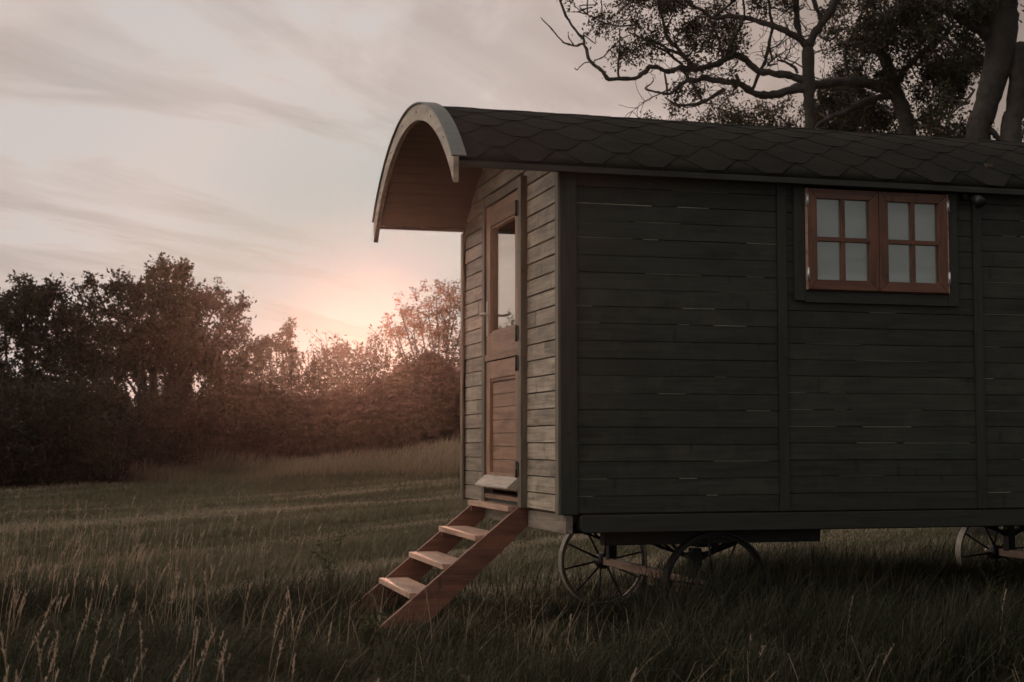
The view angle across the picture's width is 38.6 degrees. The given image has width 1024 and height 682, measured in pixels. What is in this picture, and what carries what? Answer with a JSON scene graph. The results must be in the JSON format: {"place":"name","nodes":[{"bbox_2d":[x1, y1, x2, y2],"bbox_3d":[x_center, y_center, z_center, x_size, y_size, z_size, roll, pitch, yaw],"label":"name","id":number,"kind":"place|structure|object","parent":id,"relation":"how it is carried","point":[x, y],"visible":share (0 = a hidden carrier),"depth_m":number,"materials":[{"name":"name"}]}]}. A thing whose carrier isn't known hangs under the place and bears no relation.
{"place":"outdoors","nodes":[
{"label":"outdoors","id":0,"kind":"place"},
{"bbox_2d":[78,433,459,482],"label":"dry grass","id":1,"kind":"structure","parent":0,"point":[446,455],"depth_m":35.69,"materials":[{"name":"green plant"}]},
{"bbox_2d":[0,492,1006,681],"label":"seeding grass","id":2,"kind":"structure","parent":0,"point":[220,661],"depth_m":9.43,"materials":[{"name":"plant"}]},
{"bbox_2d":[0,533,1023,681],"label":"tall grass","id":3,"kind":"structure","parent":0,"point":[915,588],"depth_m":7.65,"materials":[{"name":"green plant"}]},
{"bbox_2d":[0,460,1023,681],"bbox_3d":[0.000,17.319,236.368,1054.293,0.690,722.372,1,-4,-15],"label":"ground","id":4,"kind":"structure","parent":0,"point":[504,579],"depth_m":17.75,"materials":[{"name":"green plant"}]},
{"bbox_2d":[0,270,130,416],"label":"elder tree","id":5,"kind":"object","parent":4,"relation":"on","point":[80,352],"visible":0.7,"depth_m":33.17,"materials":[{"name":"green plant"}]},
{"bbox_2d":[66,594,108,646],"bbox_3d":[-2.175,1.521,7.538,0.231,0.427,0.187,-4,-6,45],"label":"nettle","id":6,"kind":"object","parent":4,"relation":"on","point":[86,621],"visible":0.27,"depth_m":7.56,"materials":[{"name":"green plant"}]},
{"bbox_2d":[61,252,260,418],"bbox_3d":[-9.215,0.570,37.824,5.352,5.862,3.150,1,-4,-15],"label":"field maple","id":7,"kind":"object","parent":4,"relation":"on","point":[183,338],"visible":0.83,"depth_m":37.66,"materials":[{"name":"green plant"}]},
{"bbox_2d":[0,318,459,488],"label":"hedge","id":8,"kind":"object","parent":4,"relation":"on","point":[67,435],"visible":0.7,"depth_m":39.13,"materials":[{"name":"green plant"}]},
{"bbox_2d":[236,317,307,392],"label":"young elm","id":9,"kind":"object","parent":4,"relation":"on","point":[287,330],"visible":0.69,"depth_m":43.42,"materials":[{"name":"green plant"}]},
{"bbox_2d":[312,517,347,584],"bbox_3d":[-1.471,1.725,11.768,0.191,0.618,0.400,-4,-5,43],"label":"thistle","id":10,"kind":"object","parent":4,"relation":"on","point":[328,570],"visible":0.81,"depth_m":11.75,"materials":[{"name":"green plant"}]},
{"bbox_2d":[356,607,387,658],"bbox_3d":[-0.768,1.614,8.038,0.185,0.325,0.185,1,-4,-15],"label":"dock","id":11,"kind":"object","parent":4,"relation":"on","point":[366,630],"visible":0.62,"depth_m":8.02,"materials":[{"name":"green plant"}]},
{"bbox_2d":[379,277,460,448],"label":"thin birch","id":12,"kind":"object","parent":4,"relation":"on","point":[451,300],"visible":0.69,"depth_m":43.98,"materials":[{"name":"brown plant"}]},
{"bbox_2d":[350,500,529,634],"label":"wooden steps","id":13,"kind":"structure","parent":4,"relation":"on","point":[455,577],"depth_m":9.29,"materials":[{"name":"brown wood"}]},
{"bbox_2d":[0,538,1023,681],"bbox_3d":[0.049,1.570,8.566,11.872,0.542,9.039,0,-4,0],"label":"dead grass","id":14,"kind":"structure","parent":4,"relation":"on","point":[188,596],"depth_m":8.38,"materials":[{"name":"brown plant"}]},
{"bbox_2d":[372,102,1023,613],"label":"shepherd hut","id":15,"kind":"object","parent":4,"relation":"on","point":[706,334],"visible":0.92,"depth_m":9.06,"materials":[{"name":"wood"}]},
{"bbox_2d":[475,355,518,491],"bbox_3d":[-0.079,0.554,9.742,0.130,0.877,0.896,1,-4,-15],"label":"lower door","id":16,"kind":"structure","parent":15,"relation":"in","point":[502,465],"depth_m":9.81,"materials":[{"name":"brown wood"}]},
{"bbox_2d":[479,190,518,361],"bbox_3d":[-0.072,-0.421,9.812,0.115,1.078,0.896,1,-4,-15],"label":"upper door","id":17,"kind":"structure","parent":15,"relation":"in","point":[502,328],"depth_m":9.90,"materials":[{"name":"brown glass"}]},
{"bbox_2d":[791,184,958,306],"bbox_3d":[2.288,-0.617,9.202,1.156,0.778,0.119,1,-4,-15],"label":"window","id":18,"kind":"structure","parent":15,"relation":"in","point":[850,246],"depth_m":9.18,"materials":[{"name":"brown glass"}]},
{"bbox_2d":[541,0,867,128],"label":"crooked tree","id":19,"kind":"object","parent":4,"relation":"on","point":[806,79],"visible":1,"depth_m":18.47,"materials":[{"name":"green plant"}]},
{"bbox_2d":[638,88,804,127],"bbox_3d":[3.877,-0.809,25.772,3.592,7.443,1.932,1,-4,-15],"label":"back thicket","id":20,"kind":"object","parent":4,"relation":"on","point":[738,116],"visible":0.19,"depth_m":25.90,"materials":[{"name":"green plant"}]},
{"bbox_2d":[524,549,1023,681],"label":"dry stalks","id":21,"kind":"object","parent":4,"relation":"on","point":[831,657],"visible":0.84,"depth_m":6.16,"materials":[{"name":"beige plant"}]},
{"bbox_2d":[788,53,892,131],"bbox_3d":[5.075,-0.961,22.685,1.586,7.617,1.522,1,-4,-15],"label":"short tree","id":22,"kind":"object","parent":4,"relation":"on","point":[823,98],"visible":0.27,"depth_m":22.78,"materials":[{"name":"green plant"}]},
{"bbox_2d":[759,0,984,137],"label":"leaning tree","id":23,"kind":"object","parent":4,"relation":"on","point":[885,30],"visible":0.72,"depth_m":20.39,"materials":[{"name":"green plant"}]},
{"bbox_2d":[860,69,1023,140],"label":"back thicket","id":24,"kind":"object","parent":4,"relation":"on","point":[1022,134],"visible":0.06,"depth_m":26.99,"materials":[{"name":"green plant"}]},
{"bbox_2d":[910,0,1023,540],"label":"old tree","id":25,"kind":"object","parent":4,"relation":"on","point":[993,25],"visible":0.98,"depth_m":17.37,"materials":[{"name":"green plant"}]},
{"bbox_2d":[0,0,1023,405],"label":"sky","id":26,"kind":"structure","parent":0,"point":[246,141],"materials":[{"name":"grey"}]}
]}

